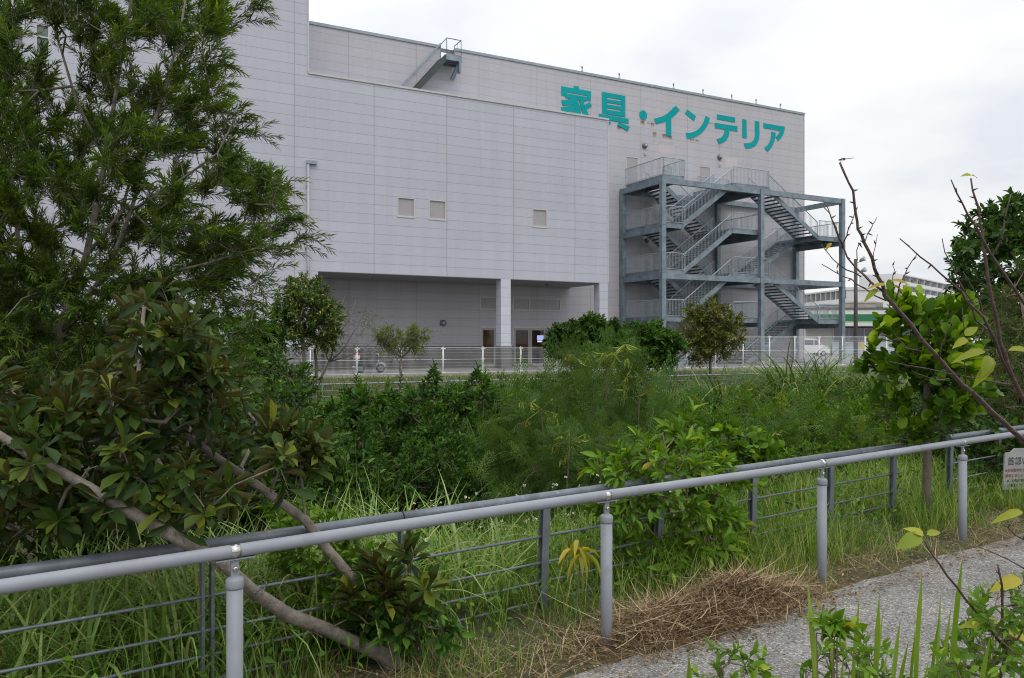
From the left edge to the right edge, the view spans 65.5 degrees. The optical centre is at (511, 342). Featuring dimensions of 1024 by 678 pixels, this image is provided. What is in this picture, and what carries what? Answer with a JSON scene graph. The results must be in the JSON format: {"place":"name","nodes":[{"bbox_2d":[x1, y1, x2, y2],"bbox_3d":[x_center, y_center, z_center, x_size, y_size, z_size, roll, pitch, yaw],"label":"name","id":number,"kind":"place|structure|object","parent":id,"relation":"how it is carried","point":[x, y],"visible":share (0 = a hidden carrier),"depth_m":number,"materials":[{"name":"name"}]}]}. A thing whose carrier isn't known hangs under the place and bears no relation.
{"place":"outdoors","nodes":[
{"label":"outdoors","id":0,"kind":"place"},
{"bbox_2d":[3,343,1023,677],"bbox_3d":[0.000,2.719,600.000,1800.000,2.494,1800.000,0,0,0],"label":"ground","id":1,"kind":"structure","parent":0,"point":[501,631],"depth_m":4.61,"materials":[{"name":"soil"}]},
{"bbox_2d":[0,410,279,593],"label":"shaded shrub","id":2,"kind":"object","parent":1,"relation":"on","point":[145,531],"visible":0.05,"depth_m":7.80,"materials":[{"name":"green plant"}]},
{"bbox_2d":[0,0,336,601],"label":"bottlebrush tree","id":3,"kind":"object","parent":1,"relation":"on","point":[39,276],"visible":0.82,"depth_m":5.81,"materials":[{"name":"green plant"}]},
{"bbox_2d":[17,300,337,420],"bbox_3d":[-5.728,1.788,13.332,5.437,5.332,4.926,0,0,-5],"label":"shaded shrub","id":4,"kind":"object","parent":1,"relation":"on","point":[302,394],"depth_m":13.71,"materials":[{"name":"green plant"}]},
{"bbox_2d":[8,352,348,596],"bbox_3d":[-4.103,2.229,9.271,4.302,4.220,3.898,0,0,37],"label":"shaded shrub","id":5,"kind":"object","parent":1,"relation":"on","point":[264,503],"visible":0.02,"depth_m":8.89,"materials":[{"name":"green plant"}]},
{"bbox_2d":[0,268,450,669],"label":"leaning tree","id":6,"kind":"object","parent":1,"relation":"on","point":[124,482],"visible":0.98,"depth_m":3.42,"materials":[{"name":"green plant"}]},
{"bbox_2d":[179,281,322,400],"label":"shaded shrub","id":7,"kind":"object","parent":1,"relation":"on","point":[282,335],"visible":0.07,"depth_m":18.49,"materials":[{"name":"green plant"}]},
{"bbox_2d":[224,309,285,371],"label":"tree","id":8,"kind":"object","parent":1,"relation":"on","point":[267,339],"visible":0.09,"depth_m":27.13,"materials":[{"name":"green plant"}]},
{"bbox_2d":[142,371,390,542],"bbox_3d":[-3.452,2.349,10.006,3.593,3.915,3.255,0,0,8],"label":"shaded shrub","id":9,"kind":"object","parent":1,"relation":"on","point":[342,432],"visible":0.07,"depth_m":10.28,"materials":[{"name":"green plant"}]},
{"bbox_2d":[224,379,339,531],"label":"shaded shrub","id":10,"kind":"object","parent":1,"relation":"on","point":[280,390],"depth_m":11.20,"materials":[{"name":"green plant"}]},
{"bbox_2d":[0,465,575,677],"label":"broad grass","id":11,"kind":"structure","parent":1,"relation":"on","point":[84,600],"depth_m":3.98,"materials":[{"name":"green plant"}]},
{"bbox_2d":[267,271,345,395],"bbox_3d":[-7.685,-0.250,29.286,3.131,4.849,2.505,0,0,0],"label":"tree","id":12,"kind":"object","parent":1,"relation":"on","point":[293,309],"visible":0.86,"depth_m":29.02,"materials":[{"name":"green plant"}]},
{"bbox_2d":[273,374,351,476],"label":"shaded shrub","id":13,"kind":"object","parent":1,"relation":"on","point":[312,410],"visible":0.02,"depth_m":13.36,"materials":[{"name":"green plant"}]},
{"bbox_2d":[305,287,347,394],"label":"thin bank tree","id":14,"kind":"object","parent":1,"relation":"on","point":[338,308],"visible":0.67,"depth_m":29.48,"materials":[{"name":"green plant"}]},
{"bbox_2d":[252,497,405,648],"bbox_3d":[-1.011,1.317,4.376,0.818,0.973,1.028,0,0,-13],"label":"trunk side bush","id":15,"kind":"object","parent":1,"relation":"on","point":[348,554],"visible":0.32,"depth_m":4.11,"materials":[{"name":"green plant"}]},
{"bbox_2d":[309,293,396,389],"bbox_3d":[-5.914,0.047,29.730,3.154,3.743,2.792,0,0,-25],"label":"bare tree","id":16,"kind":"object","parent":1,"relation":"on","point":[329,362],"visible":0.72,"depth_m":29.88,"materials":[{"name":"green plant"}]},
{"bbox_2d":[307,377,407,424],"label":"bank shrub","id":17,"kind":"object","parent":1,"relation":"on","point":[336,401],"visible":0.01,"depth_m":19.30,"materials":[{"name":"green plant"}]},
{"bbox_2d":[317,395,401,444],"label":"ditch shrub","id":18,"kind":"object","parent":1,"relation":"on","point":[329,408],"visible":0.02,"depth_m":15.25,"materials":[{"name":"green plant"}]},
{"bbox_2d":[264,408,467,544],"bbox_3d":[-2.293,2.691,11.052,3.418,3.595,2.902,0,0,-31],"label":"ditch shrub","id":19,"kind":"object","parent":1,"relation":"on","point":[360,453],"visible":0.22,"depth_m":10.72,"materials":[{"name":"green plant"}]},
{"bbox_2d":[309,386,435,448],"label":"ditch shrub","id":20,"kind":"object","parent":1,"relation":"on","point":[366,402],"visible":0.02,"depth_m":15.87,"materials":[{"name":"green plant"}]},
{"bbox_2d":[331,429,462,539],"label":"ditch shrub","id":21,"kind":"object","parent":1,"relation":"on","point":[383,466],"depth_m":11.75,"materials":[{"name":"green plant"}]},
{"bbox_2d":[326,589,474,659],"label":"shrub","id":22,"kind":"object","parent":1,"relation":"on","point":[444,640],"visible":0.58,"depth_m":3.84,"materials":[{"name":"green plant"}]},
{"bbox_2d":[370,322,435,389],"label":"airy tree","id":23,"kind":"object","parent":1,"relation":"on","point":[415,340],"visible":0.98,"depth_m":30.90,"materials":[{"name":"green plant"}]},
{"bbox_2d":[333,405,473,489],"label":"ditch shrub","id":24,"kind":"object","parent":1,"relation":"on","point":[396,443],"visible":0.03,"depth_m":13.40,"materials":[{"name":"green plant"}]},
{"bbox_2d":[332,358,505,445],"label":"ditch shrub","id":25,"kind":"object","parent":1,"relation":"on","point":[456,403],"visible":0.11,"depth_m":15.96,"materials":[{"name":"green plant"}]},
{"bbox_2d":[356,396,504,477],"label":"ditch shrub","id":26,"kind":"object","parent":1,"relation":"on","point":[426,435],"visible":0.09,"depth_m":13.81,"materials":[{"name":"green plant"}]},
{"bbox_2d":[381,360,537,450],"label":"ditch shrub","id":27,"kind":"object","parent":1,"relation":"on","point":[406,413],"visible":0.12,"depth_m":15.61,"materials":[{"name":"green plant"}]},
{"bbox_2d":[449,409,533,538],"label":"feathery shrub","id":28,"kind":"object","parent":1,"relation":"on","point":[472,442],"visible":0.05,"depth_m":11.33,"materials":[{"name":"green plant"}]},
{"bbox_2d":[442,407,566,551],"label":"feathery shrub","id":29,"kind":"object","parent":1,"relation":"on","point":[491,436],"visible":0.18,"depth_m":10.78,"materials":[{"name":"green plant"}]},
{"bbox_2d":[0,369,1023,677],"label":"ground cover","id":30,"kind":"object","parent":1,"relation":"on","point":[322,653],"visible":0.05,"depth_m":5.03,"materials":[{"name":"green plant"}]},
{"bbox_2d":[213,306,318,415],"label":"shaded shrub","id":31,"kind":"object","parent":30,"relation":"on","point":[280,372],"visible":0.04,"depth_m":14.82,"materials":[{"name":"green plant"}]},
{"bbox_2d":[344,434,494,544],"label":"ditch shrub","id":32,"kind":"object","parent":30,"relation":"on","point":[418,453],"visible":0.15,"depth_m":10.96,"materials":[{"name":"green plant"}]},
{"bbox_2d":[387,429,510,560],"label":"ditch shrub","id":33,"kind":"object","parent":30,"relation":"on","point":[464,475],"visible":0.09,"depth_m":11.15,"materials":[{"name":"green plant"}]},
{"bbox_2d":[0,430,1023,677],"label":"hand rail","id":34,"kind":"object","parent":1,"relation":"on","point":[232,554],"visible":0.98,"depth_m":3.63,"materials":[{"name":"grey metal"}]},
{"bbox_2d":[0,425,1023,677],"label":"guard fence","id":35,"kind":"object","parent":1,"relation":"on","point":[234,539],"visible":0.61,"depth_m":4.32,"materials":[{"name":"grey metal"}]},
{"bbox_2d":[361,475,688,600],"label":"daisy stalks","id":36,"kind":"object","parent":1,"relation":"on","point":[522,528],"visible":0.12,"depth_m":5.69,"materials":[{"name":"green plant"}]},
{"bbox_2d":[476,425,603,551],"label":"feathery shrub","id":37,"kind":"object","parent":1,"relation":"on","point":[533,474],"visible":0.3,"depth_m":9.49,"materials":[{"name":"green plant"}]},
{"bbox_2d":[497,378,583,486],"bbox_3d":[0.359,1.894,10.002,1.092,2.922,1.024,0,0,0],"label":"pod sapling","id":38,"kind":"object","parent":1,"relation":"on","point":[549,403],"visible":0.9,"depth_m":9.92,"materials":[{"name":"green plant"}]},
{"bbox_2d":[463,370,653,532],"bbox_3d":[0.532,2.256,11.272,2.902,3.721,2.776,0,0,-33],"label":"feathery shrub","id":39,"kind":"object","parent":1,"relation":"on","point":[511,451],"visible":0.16,"depth_m":10.95,"materials":[{"name":"green plant"}]},
{"bbox_2d":[530,411,615,521],"bbox_3d":[0.718,1.757,9.020,0.996,1.973,0.832,0,0,18],"label":"pod sapling","id":40,"kind":"object","parent":1,"relation":"on","point":[559,438],"visible":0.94,"depth_m":8.97,"materials":[{"name":"green plant"}]},
{"bbox_2d":[460,333,686,520],"bbox_3d":[0.807,1.971,11.314,3.147,4.229,3.010,0,0,3],"label":"feathery shrub","id":41,"kind":"object","parent":1,"relation":"on","point":[581,372],"visible":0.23,"depth_m":10.98,"materials":[{"name":"green plant"}]},
{"bbox_2d":[306,366,845,378],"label":"kerb","id":42,"kind":"structure","parent":1,"relation":"on","point":[414,375],"depth_m":37.47,"materials":[{"name":"concrete"}]},
{"bbox_2d":[286,346,556,375],"bbox_3d":[-9.335,0.873,32.891,30.220,1.335,0.092,0,0,-28],"label":"fence","id":43,"kind":"object","parent":42,"relation":"on","point":[432,349],"visible":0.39,"depth_m":35.86,"materials":[{"name":"white metal"}]},
{"bbox_2d":[653,336,893,368],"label":"fence","id":44,"kind":"object","parent":42,"relation":"on","point":[794,350],"visible":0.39,"depth_m":46.30,"materials":[{"name":"white metal"}]},
{"bbox_2d":[546,331,606,456],"bbox_3d":[0.902,1.830,11.750,0.935,4.022,1.254,0,0,25],"label":"pod sapling","id":45,"kind":"object","parent":1,"relation":"on","point":[569,360],"visible":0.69,"depth_m":11.80,"materials":[{"name":"green plant"}]},
{"bbox_2d":[558,540,600,626],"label":"mango seedling","id":46,"kind":"object","parent":1,"relation":"on","point":[581,555],"visible":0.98,"depth_m":4.42,"materials":[{"name":"yellow plant"}]},
{"bbox_2d":[301,370,870,402],"bbox_3d":[12.334,1.964,36.891,84.000,1.112,0.064,0,0,-28],"label":"bank fence","id":47,"kind":"object","parent":1,"relation":"on","point":[529,379],"visible":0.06,"depth_m":29.46,"materials":[{"name":"metal"}]},
{"bbox_2d":[541,310,641,373],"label":"dark bank bush","id":48,"kind":"object","parent":1,"relation":"on","point":[590,323],"visible":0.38,"depth_m":34.92,"materials":[{"name":"green plant"}]},
{"bbox_2d":[524,404,681,539],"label":"feathery shrub","id":49,"kind":"object","parent":1,"relation":"on","point":[601,431],"visible":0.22,"depth_m":9.51,"materials":[{"name":"green plant"}]},
{"bbox_2d":[565,429,652,522],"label":"feathery shrub","id":50,"kind":"object","parent":1,"relation":"on","point":[599,474],"visible":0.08,"depth_m":9.00,"materials":[{"name":"green plant"}]},
{"bbox_2d":[576,326,645,453],"bbox_3d":[1.489,1.710,11.512,1.117,3.912,0.897,0,0,40],"label":"pod sapling","id":51,"kind":"object","parent":1,"relation":"on","point":[606,356],"visible":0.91,"depth_m":11.41,"materials":[{"name":"green plant"}]},
{"bbox_2d":[537,324,687,467],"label":"feathery shrub","id":52,"kind":"object","parent":1,"relation":"on","point":[615,372],"visible":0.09,"depth_m":12.90,"materials":[{"name":"green plant"}]},
{"bbox_2d":[558,377,707,509],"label":"feathery shrub","id":53,"kind":"object","parent":1,"relation":"on","point":[627,408],"visible":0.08,"depth_m":11.26,"materials":[{"name":"green plant"}]},
{"bbox_2d":[606,344,669,438],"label":"pod sapling","id":54,"kind":"object","parent":1,"relation":"on","point":[644,377],"visible":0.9,"depth_m":11.19,"materials":[{"name":"green plant"}]},
{"bbox_2d":[306,354,991,375],"bbox_3d":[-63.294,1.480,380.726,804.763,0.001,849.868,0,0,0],"label":"parking lot","id":55,"kind":"structure","parent":1,"relation":"on","point":[719,365],"depth_m":46.58,"materials":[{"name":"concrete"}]},
{"bbox_2d":[352,352,385,372],"bbox_3d":[-6.856,0.972,38.383,1.641,1.016,0.603,0,0,-28],"label":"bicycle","id":56,"kind":"object","parent":55,"relation":"on","point":[367,365],"visible":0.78,"depth_m":38.21,"materials":[{"name":"grey metal"}]},
{"bbox_2d":[0,0,804,371],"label":"store building","id":57,"kind":"structure","parent":55,"relation":"on","point":[474,204],"depth_m":44.28,"materials":[{"name":"metal"}]},
{"bbox_2d":[397,197,414,217],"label":"window","id":58,"kind":"structure","parent":57,"relation":"in","point":[405,206],"depth_m":41.28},
{"bbox_2d":[401,37,461,88],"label":"roof stair","id":59,"kind":"object","parent":57,"relation":"attached to","point":[451,60],"visible":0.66,"depth_m":45.80,"materials":[{"name":"metal"}]},
{"bbox_2d":[428,199,446,220],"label":"window","id":60,"kind":"structure","parent":57,"relation":"in","point":[437,208],"depth_m":42.10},
{"bbox_2d":[532,208,547,227],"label":"window","id":61,"kind":"structure","parent":57,"relation":"in","point":[539,216],"depth_m":44.96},
{"bbox_2d":[561,86,784,151],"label":"wall lettering","id":62,"kind":"object","parent":57,"relation":"attached to","point":[576,106],"depth_m":53.59},
{"bbox_2d":[619,157,848,365],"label":"escape stair","id":63,"kind":"object","parent":55,"relation":"on","point":[718,194],"visible":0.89,"depth_m":52.67,"materials":[{"name":"metal"}]},
{"bbox_2d":[805,288,896,307],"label":"apartment block","id":64,"kind":"structure","parent":55,"relation":"on","point":[826,297],"depth_m":174.38,"materials":[{"name":"white concrete"}]},
{"bbox_2d":[853,256,866,360],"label":"utility pole","id":65,"kind":"object","parent":55,"relation":"on","point":[864,269],"visible":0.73,"depth_m":61.88,"materials":[{"name":"grey wood"}]},
{"bbox_2d":[805,307,934,353],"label":"roadside shop","id":66,"kind":"structure","parent":55,"relation":"on","point":[866,317],"depth_m":99.43,"materials":[{"name":"white glass"}]},
{"bbox_2d":[859,273,954,300],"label":"apartment block","id":67,"kind":"structure","parent":55,"relation":"on","point":[931,288],"depth_m":260.43,"materials":[{"name":"white glass"}]},
{"bbox_2d":[622,318,690,384],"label":"bank bush","id":68,"kind":"object","parent":1,"relation":"on","point":[658,340],"visible":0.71,"depth_m":35.83,"materials":[{"name":"green plant"}]},
{"bbox_2d":[596,352,720,490],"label":"feathery shrub","id":69,"kind":"object","parent":1,"relation":"on","point":[686,390],"visible":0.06,"depth_m":12.89,"materials":[{"name":"green plant"}]},
{"bbox_2d":[298,500,1023,677],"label":"dry straw","id":70,"kind":"object","parent":1,"relation":"on","point":[548,666],"visible":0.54,"depth_m":4.56,"materials":[{"name":"brown plant"}]},
{"bbox_2d":[576,424,762,588],"bbox_3d":[1.143,1.248,5.496,1.463,1.406,1.371,0,0,0],"label":"fence bush","id":71,"kind":"object","parent":1,"relation":"on","point":[702,509],"visible":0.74,"depth_m":5.18,"materials":[{"name":"green plant"}]},
{"bbox_2d":[447,552,902,677],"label":"hay heap","id":72,"kind":"object","parent":1,"relation":"on","point":[721,598],"visible":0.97,"depth_m":4.43,"materials":[{"name":"plant"}]},
{"bbox_2d":[652,396,706,534],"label":"bush shoot","id":73,"kind":"object","parent":1,"relation":"on","point":[678,424],"visible":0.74,"depth_m":5.64,"materials":[{"name":"green plant"}]},
{"bbox_2d":[672,291,750,380],"bbox_3d":[9.754,-0.163,38.492,3.714,4.616,3.371,0,0,0],"label":"bronze tree","id":74,"kind":"object","parent":1,"relation":"on","point":[715,338],"visible":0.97,"depth_m":38.12,"materials":[{"name":"green plant"}]},
{"bbox_2d":[656,356,808,408],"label":"bushy grass clump","id":75,"kind":"object","parent":1,"relation":"on","point":[720,393],"visible":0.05,"depth_m":27.54,"materials":[{"name":"green plant"}]},
{"bbox_2d":[690,415,787,506],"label":"vine bush","id":76,"kind":"object","parent":1,"relation":"on","point":[756,446],"visible":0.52,"depth_m":7.15,"materials":[{"name":"green plant"}]},
{"bbox_2d":[663,385,822,491],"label":"feathery shrub","id":77,"kind":"object","parent":1,"relation":"on","point":[796,424],"visible":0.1,"depth_m":12.33,"materials":[{"name":"green plant"}]},
{"bbox_2d":[693,385,824,439],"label":"bank shrub","id":78,"kind":"object","parent":1,"relation":"on","point":[744,415],"visible":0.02,"depth_m":14.92,"materials":[{"name":"green plant"}]},
{"bbox_2d":[725,421,825,498],"bbox_3d":[3.588,2.042,10.976,1.401,1.953,1.650,0,0,36],"label":"leafy mound","id":79,"kind":"object","parent":1,"relation":"on","point":[801,447],"visible":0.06,"depth_m":10.79,"materials":[{"name":"green plant"}]},
{"bbox_2d":[744,411,820,479],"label":"pod sapling","id":80,"kind":"object","parent":1,"relation":"on","point":[783,430],"visible":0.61,"depth_m":11.33,"materials":[{"name":"green plant"}]},
{"bbox_2d":[689,341,900,401],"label":"bushy grass clump","id":81,"kind":"object","parent":1,"relation":"on","point":[769,375],"visible":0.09,"depth_m":28.89,"materials":[{"name":"green plant"}]},
{"bbox_2d":[729,379,883,454],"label":"feathery shrub","id":82,"kind":"object","parent":1,"relation":"on","point":[822,424],"visible":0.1,"depth_m":12.88,"materials":[{"name":"green plant"}]},
{"bbox_2d":[730,348,907,394],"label":"bushy grass clump","id":83,"kind":"object","parent":1,"relation":"on","point":[816,367],"visible":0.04,"depth_m":30.01,"materials":[{"name":"green plant"}]},
{"bbox_2d":[757,385,886,439],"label":"bank shrub","id":84,"kind":"object","parent":1,"relation":"on","point":[821,396],"depth_m":16.16,"materials":[{"name":"green plant"}]},
{"bbox_2d":[816,431,882,477],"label":"bank shrub","id":85,"kind":"object","parent":1,"relation":"on","point":[847,446],"visible":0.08,"depth_m":11.55,"materials":[{"name":"green plant"}]},
{"bbox_2d":[799,406,904,476],"bbox_3d":[5.250,2.286,13.026,2.397,2.521,2.035,0,0,7],"label":"leafy mound","id":86,"kind":"object","parent":1,"relation":"on","point":[824,441],"visible":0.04,"depth_m":12.62,"materials":[{"name":"green plant"}]},
{"bbox_2d":[820,409,886,471],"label":"feathery shrub","id":87,"kind":"object","parent":1,"relation":"on","point":[849,420],"visible":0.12,"depth_m":12.47,"materials":[{"name":"green plant"}]},
{"bbox_2d":[821,400,907,455],"bbox_3d":[6.152,2.377,13.991,2.575,2.708,2.187,0,0,39],"label":"leafy mound","id":88,"kind":"object","parent":1,"relation":"on","point":[857,411],"visible":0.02,"depth_m":14.08,"materials":[{"name":"green plant"}]},
{"bbox_2d":[854,429,922,470],"bbox_3d":[5.420,1.848,11.511,1.103,1.305,0.936,0,0,10],"label":"leafy mound","id":89,"kind":"object","parent":1,"relation":"on","point":[875,438],"visible":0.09,"depth_m":11.45,"materials":[{"name":"green plant"}]},
{"bbox_2d":[821,162,1023,677],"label":"cherry tree","id":90,"kind":"object","parent":1,"relation":"on","point":[912,537],"visible":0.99,"depth_m":2.44,"materials":[{"name":"brown plant"}]},
{"bbox_2d":[845,279,1004,523],"bbox_3d":[3.614,0.573,7.045,1.073,2.254,1.186,0,0,-40],"label":"round leaved tree","id":91,"kind":"object","parent":1,"relation":"on","point":[952,407],"visible":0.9,"depth_m":6.87,"materials":[{"name":"green plant"}]},
{"bbox_2d":[910,557,997,677],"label":"grass tuft","id":92,"kind":"object","parent":1,"relation":"on","point":[915,656],"visible":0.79,"depth_m":2.33,"materials":[{"name":"green plant"}]},
{"bbox_2d":[908,398,1011,469],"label":"edge shrub","id":93,"kind":"object","parent":1,"relation":"on","point":[942,433],"visible":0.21,"depth_m":9.23,"materials":[{"name":"green plant"}]},
{"bbox_2d":[916,363,1023,439],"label":"edge shrub","id":94,"kind":"object","parent":1,"relation":"on","point":[1001,390],"visible":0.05,"depth_m":10.42,"materials":[{"name":"green plant"}]},
{"bbox_2d":[923,571,1023,677],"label":"leafy weed","id":95,"kind":"object","parent":1,"relation":"on","point":[1013,648],"visible":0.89,"depth_m":2.19,"materials":[{"name":"green plant"}]},
{"bbox_2d":[935,186,1023,373],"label":"broadleaf tree","id":96,"kind":"object","parent":1,"relation":"on","point":[967,251],"visible":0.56,"depth_m":14.01,"materials":[{"name":"green plant"}]},
{"bbox_2d":[943,252,1023,448],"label":"needle leaved tree","id":97,"kind":"object","parent":1,"relation":"on","point":[1010,326],"visible":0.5,"depth_m":9.58,"materials":[{"name":"green plant"}]},
{"bbox_2d":[964,413,1023,491],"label":"shrub","id":98,"kind":"object","parent":1,"relation":"on","point":[983,451],"visible":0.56,"depth_m":8.13,"materials":[{"name":"green plant"}]},
{"bbox_2d":[1002,448,1023,505],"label":"notice board","id":99,"kind":"object","parent":1,"relation":"on","point":[1013,459],"visible":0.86,"depth_m":7.78,"materials":[{"name":"metal"}]},
{"bbox_2d":[308,366,909,407],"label":"bank grass","id":100,"kind":"structure","parent":0,"point":[455,376],"depth_m":36.65,"materials":[{"name":"green plant"}]},
{"bbox_2d":[309,0,1023,342],"label":"sky","id":101,"kind":"structure","parent":0,"point":[920,96],"materials":[{"name":"white"}]},
{"bbox_2d":[565,533,1023,677],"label":"path","id":102,"kind":"structure","parent":0,"point":[798,651],"depth_m":4.50,"materials":[{"name":"grey gravel"}]},
{"bbox_2d":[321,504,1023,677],"bbox_3d":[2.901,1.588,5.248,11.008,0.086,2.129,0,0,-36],"label":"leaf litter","id":103,"kind":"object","parent":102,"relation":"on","point":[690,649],"visible":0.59,"depth_m":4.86,"materials":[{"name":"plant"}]},
{"bbox_2d":[691,637,779,677],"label":"leafy weed","id":104,"kind":"object","parent":102,"relation":"on","point":[759,665],"visible":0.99,"depth_m":2.35,"materials":[{"name":"green plant"}]},
{"bbox_2d":[686,587,908,677],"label":"grass tuft","id":105,"kind":"object","parent":102,"relation":"on","point":[878,634],"visible":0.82,"depth_m":2.32,"materials":[{"name":"green plant"}]},
{"bbox_2d":[802,598,869,677],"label":"leafy weed","id":106,"kind":"object","parent":102,"relation":"on","point":[836,625],"visible":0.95,"depth_m":2.29,"materials":[{"name":"green plant"}]},
{"bbox_2d":[794,621,909,677],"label":"leafy weed","id":107,"kind":"object","parent":102,"relation":"on","point":[868,669],"visible":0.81,"depth_m":2.39,"materials":[{"name":"green plant"}]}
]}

